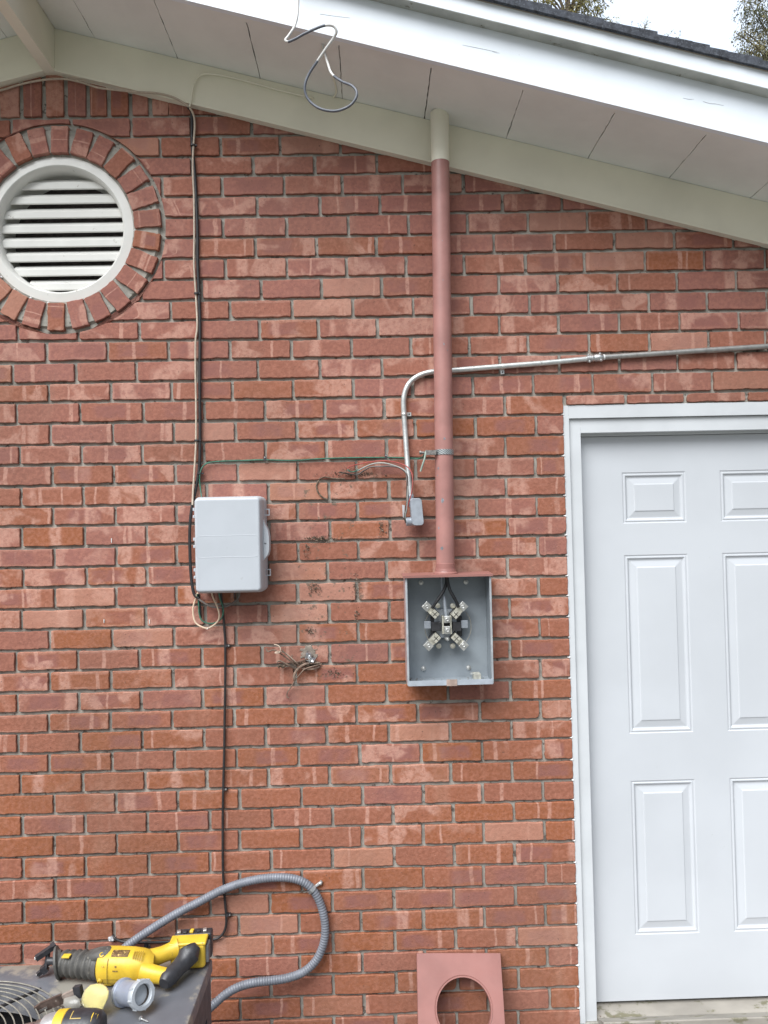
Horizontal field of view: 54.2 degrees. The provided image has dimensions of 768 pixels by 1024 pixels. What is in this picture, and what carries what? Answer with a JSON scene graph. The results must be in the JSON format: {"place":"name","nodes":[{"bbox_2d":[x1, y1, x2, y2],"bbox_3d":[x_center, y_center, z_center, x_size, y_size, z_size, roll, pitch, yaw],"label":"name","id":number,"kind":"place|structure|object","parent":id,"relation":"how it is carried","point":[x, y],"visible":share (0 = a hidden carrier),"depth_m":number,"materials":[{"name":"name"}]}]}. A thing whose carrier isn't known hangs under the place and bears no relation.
{"place":"outdoors","nodes":[
{"label":"outdoors","id":0,"kind":"place"},
{"bbox_2d":[0,959,211,1023],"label":"air conditioner","id":1,"kind":"object","parent":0,"point":[185,998],"visible":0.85,"depth_m":1.88,"materials":[{"name":"paint"}]},
{"bbox_2d":[25,1008,106,1023],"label":"cordless drill","id":2,"kind":"object","parent":1,"relation":"on","point":[80,1016],"visible":1,"depth_m":1.67,"materials":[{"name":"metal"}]},
{"bbox_2d":[34,984,108,1014],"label":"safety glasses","id":3,"kind":"object","parent":1,"relation":"on","point":[93,996],"visible":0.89,"depth_m":1.78,"materials":[{"name":"yellow plastic"}]},
{"bbox_2d":[24,927,212,988],"bbox_3d":[-0.705,1.159,1.942,0.490,0.087,0.181,-1,-1,-1],"label":"reciprocating saw","id":4,"kind":"object","parent":1,"relation":"on","point":[183,951],"visible":0.97,"depth_m":1.91,"materials":[{"name":"yellow plastic"}]},
{"bbox_2d":[111,977,154,1010],"bbox_3d":[-0.603,1.153,1.799,0.101,0.085,0.069,-2,-2,36],"label":"pipe coupling","id":5,"kind":"object","parent":1,"relation":"on","point":[137,995],"visible":1,"depth_m":1.79,"materials":[{"name":"grey plastic"}]},
{"bbox_2d":[530,0,767,55],"label":"sky","id":6,"kind":"structure","parent":0,"point":[709,22],"materials":[{"name":"white"}]},
{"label":"ground","id":7,"kind":"structure","parent":0,"visible":0},
{"bbox_2d":[0,0,767,1023],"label":"brick house","id":8,"kind":"structure","parent":7,"relation":"on","point":[564,814],"depth_m":2.52,"materials":[{"name":"brick"}]},
{"bbox_2d":[0,78,197,504],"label":"eave cable","id":9,"kind":"object","parent":8,"relation":"attached to","point":[119,90],"visible":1,"depth_m":2.51,"materials":[{"name":"black rubber"}]},
{"bbox_2d":[112,593,227,943],"bbox_3d":[-0.714,0.840,2.470,0.398,1.155,0.039,-1,-1,1],"label":"coax cable","id":10,"kind":"object","parent":8,"relation":"attached to","point":[222,820],"visible":0.77,"depth_m":2.48,"materials":[{"name":"black plastic"}]},
{"bbox_2d":[187,107,201,598],"bbox_3d":[-0.637,-0.535,2.502,0.054,1.648,0.029,-1,-1,-1],"label":"black cable","id":11,"kind":"object","parent":8,"relation":"attached to","point":[199,368],"visible":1,"depth_m":2.51,"materials":[{"name":"rubber"}]},
{"bbox_2d":[198,594,201,617],"bbox_3d":[-0.612,0.311,2.488,0.010,0.082,0.020,-1,-1,-1],"label":"hanging black wire","id":12,"kind":"object","parent":8,"relation":"attached to","point":[200,606],"visible":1,"depth_m":2.49,"materials":[{"name":"rubber"}]},
{"bbox_2d":[121,873,328,1012],"bbox_3d":[-0.523,1.400,2.390,0.698,0.419,0.155,-1,-1,-4],"label":"flexible conduit","id":13,"kind":"object","parent":8,"relation":"attached to","point":[231,990],"visible":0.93,"depth_m":2.44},
{"bbox_2d":[193,496,270,592],"bbox_3d":[-0.494,0.106,2.443,0.248,0.312,0.119,-1,-1,-1],"label":"telecom box","id":14,"kind":"object","parent":8,"relation":"attached to","point":[232,540],"visible":1,"depth_m":2.38,"materials":[{"name":"plastic"}]},
{"bbox_2d":[192,592,219,628],"bbox_3d":[-0.590,0.322,2.470,0.095,0.133,0.036,-1,-1,4],"label":"tan wire","id":15,"kind":"object","parent":14,"relation":"attached to","point":[197,624],"visible":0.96,"depth_m":2.48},
{"bbox_2d":[196,593,223,623],"bbox_3d":[-0.574,0.315,2.477,0.090,0.112,0.033,-2,-1,14],"label":"green loop wire","id":16,"kind":"object","parent":14,"relation":"hanging from","point":[199,610],"visible":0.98,"depth_m":2.48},
{"bbox_2d":[195,593,239,607],"bbox_3d":[-0.547,0.287,2.475,0.159,0.062,0.021,-1,-1,9],"label":"grey loop cable","id":17,"kind":"object","parent":14,"relation":"hanging from","point":[211,606],"visible":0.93,"depth_m":2.47,"materials":[{"name":"grey plastic"}]},
{"bbox_2d":[189,45,336,106],"bbox_3d":[-0.359,-1.419,2.497,0.533,0.115,0.260,-2,-1,28],"label":"painted cable","id":18,"kind":"object","parent":8,"relation":"attached to","point":[227,76],"visible":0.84,"depth_m":2.51,"materials":[{"name":"paint"}]},
{"bbox_2d":[266,644,321,697],"bbox_3d":[-0.299,0.524,2.484,0.186,0.188,0.050,-1,-1,-19],"label":"torn cable stub","id":19,"kind":"object","parent":8,"relation":"attached to","point":[309,655],"visible":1,"depth_m":2.48,"materials":[{"name":"metal"}]},
{"bbox_2d":[199,454,423,496],"bbox_3d":[-0.237,-0.117,2.469,0.757,0.150,0.088,-1,-1,-1],"label":"ground wire","id":20,"kind":"object","parent":8,"relation":"attached to","point":[290,460],"visible":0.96,"depth_m":2.51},
{"bbox_2d":[307,880,322,894],"bbox_3d":[-0.229,1.238,2.472,0.054,0.038,0.033,-1,-1,-1],"label":"conduit hanger","id":21,"kind":"object","parent":8,"relation":"attached to","point":[312,889],"visible":0.96,"depth_m":2.46,"materials":[{"name":"metal"}]},
{"bbox_2d":[308,579,321,593],"bbox_3d":[-0.230,0.247,2.508,0.050,0.056,0.006,-1,-1,-1],"label":"mud patch","id":22,"kind":"object","parent":8,"relation":"attached to","point":[314,588],"visible":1,"depth_m":2.51,"materials":[{"name":"brown soil"}]},
{"bbox_2d":[284,0,357,112],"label":"hanging cable","id":23,"kind":"object","parent":8,"relation":"hanging from","point":[317,61],"visible":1,"depth_m":2.15,"materials":[{"name":"paint"}]},
{"bbox_2d":[305,534,340,542],"bbox_3d":[-0.218,0.090,2.511,0.157,0.028,0.006,-1,-1,-1],"label":"mud patch","id":24,"kind":"object","parent":8,"relation":"attached to","point":[322,537],"visible":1,"depth_m":2.51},
{"bbox_2d":[316,476,344,499],"bbox_3d":[-0.179,-0.080,2.516,0.098,0.080,0.006,-1,-1,-1],"label":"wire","id":25,"kind":"object","parent":8,"relation":"attached to","point":[318,482],"visible":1,"depth_m":2.51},
{"bbox_2d":[316,472,384,477],"bbox_3d":[-0.113,-0.126,2.518,0.245,0.027,0.006,-1,-1,-1],"label":"mud patch","id":26,"kind":"object","parent":8,"relation":"attached to","point":[354,473],"visible":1,"depth_m":2.52,"materials":[{"name":"black soil"}]},
{"bbox_2d":[349,573,362,595],"bbox_3d":[-0.094,0.242,2.510,0.050,0.077,0.006,-1,-1,-1],"label":"mud patch","id":27,"kind":"object","parent":8,"relation":"attached to","point":[354,584],"visible":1,"depth_m":2.51,"materials":[{"name":"black soil"}]},
{"bbox_2d":[430,108,455,570],"bbox_3d":[0.190,-0.563,2.466,0.082,1.516,0.069,-1,-1,-1],"label":"service mast","id":28,"kind":"object","parent":8,"relation":"attached to","point":[442,348],"visible":0.88,"depth_m":2.44,"materials":[{"name":"metal"}]},
{"bbox_2d":[419,449,453,455],"bbox_3d":[0.172,-0.194,2.458,0.114,0.018,0.064,-1,-1,-1],"label":"pipe clamp","id":29,"kind":"object","parent":28,"relation":"attached to","point":[440,451],"visible":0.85,"depth_m":2.43,"materials":[{"name":"metal"}]},
{"bbox_2d":[420,451,425,471],"bbox_3d":[0.128,-0.166,2.429,0.027,0.070,0.012,-1,-1,-1],"label":"wire tail","id":30,"kind":"object","parent":29,"relation":"hanging from","point":[423,461],"visible":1,"depth_m":2.43},
{"bbox_2d":[402,568,493,685],"bbox_3d":[0.207,0.366,2.457,0.289,0.382,0.123,-1,-1,-1],"label":"meter box","id":31,"kind":"object","parent":8,"relation":"attached to","point":[448,627],"visible":1,"depth_m":2.51,"materials":[{"name":"grey metal"}]},
{"bbox_2d":[401,344,767,525],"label":"conduit","id":32,"kind":"object","parent":8,"relation":"attached to","point":[415,518],"visible":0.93,"depth_m":2.52,"materials":[{"name":"metal"}]},
{"bbox_2d":[340,466,407,522],"bbox_3d":[-0.033,-0.057,2.494,0.232,0.194,0.024,-1,-1,8],"label":"brown wire","id":33,"kind":"object","parent":32,"relation":"attached to","point":[385,466],"visible":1,"depth_m":2.49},
{"bbox_2d":[347,462,407,519],"bbox_3d":[-0.021,-0.064,2.493,0.206,0.204,0.021,-2,-1,12],"label":"grey wire","id":34,"kind":"object","parent":32,"relation":"attached to","point":[388,464],"visible":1,"depth_m":2.49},
{"bbox_2d":[347,460,412,513],"bbox_3d":[-0.011,-0.068,2.494,0.224,0.209,0.021,-2,-1,13],"label":"red wire","id":35,"kind":"object","parent":32,"relation":"attached to","point":[394,462],"visible":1,"depth_m":2.49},
{"bbox_2d":[581,434,767,1001],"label":"door","id":36,"kind":"structure","parent":8,"relation":"in","point":[675,527],"depth_m":2.58,"materials":[{"name":"paint"}]},
{"bbox_2d":[528,0,618,22],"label":"tree","id":37,"kind":"object","parent":7,"relation":"on","point":[578,5],"visible":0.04,"depth_m":15.80,"materials":[{"name":"green plant"}]},
{"bbox_2d":[616,19,680,37],"bbox_3d":[4.131,-2.923,11.646,1.365,9.675,0.858,-1,-1,-1],"label":"tree","id":38,"kind":"object","parent":7,"relation":"on","point":[646,24],"visible":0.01,"depth_m":11.77,"materials":[{"name":"green plant"}]},
{"bbox_2d":[729,0,767,60],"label":"tree","id":39,"kind":"object","parent":7,"relation":"on","point":[759,47],"visible":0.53,"depth_m":12.81,"materials":[{"name":"green plant"}]},
{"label":"path","id":40,"kind":"structure","parent":0,"visible":0},
{"bbox_2d":[416,953,504,1023],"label":"meter cover","id":41,"kind":"object","parent":40,"relation":"on","point":[437,973],"visible":1,"depth_m":2.44,"materials":[{"name":"pink metal"}]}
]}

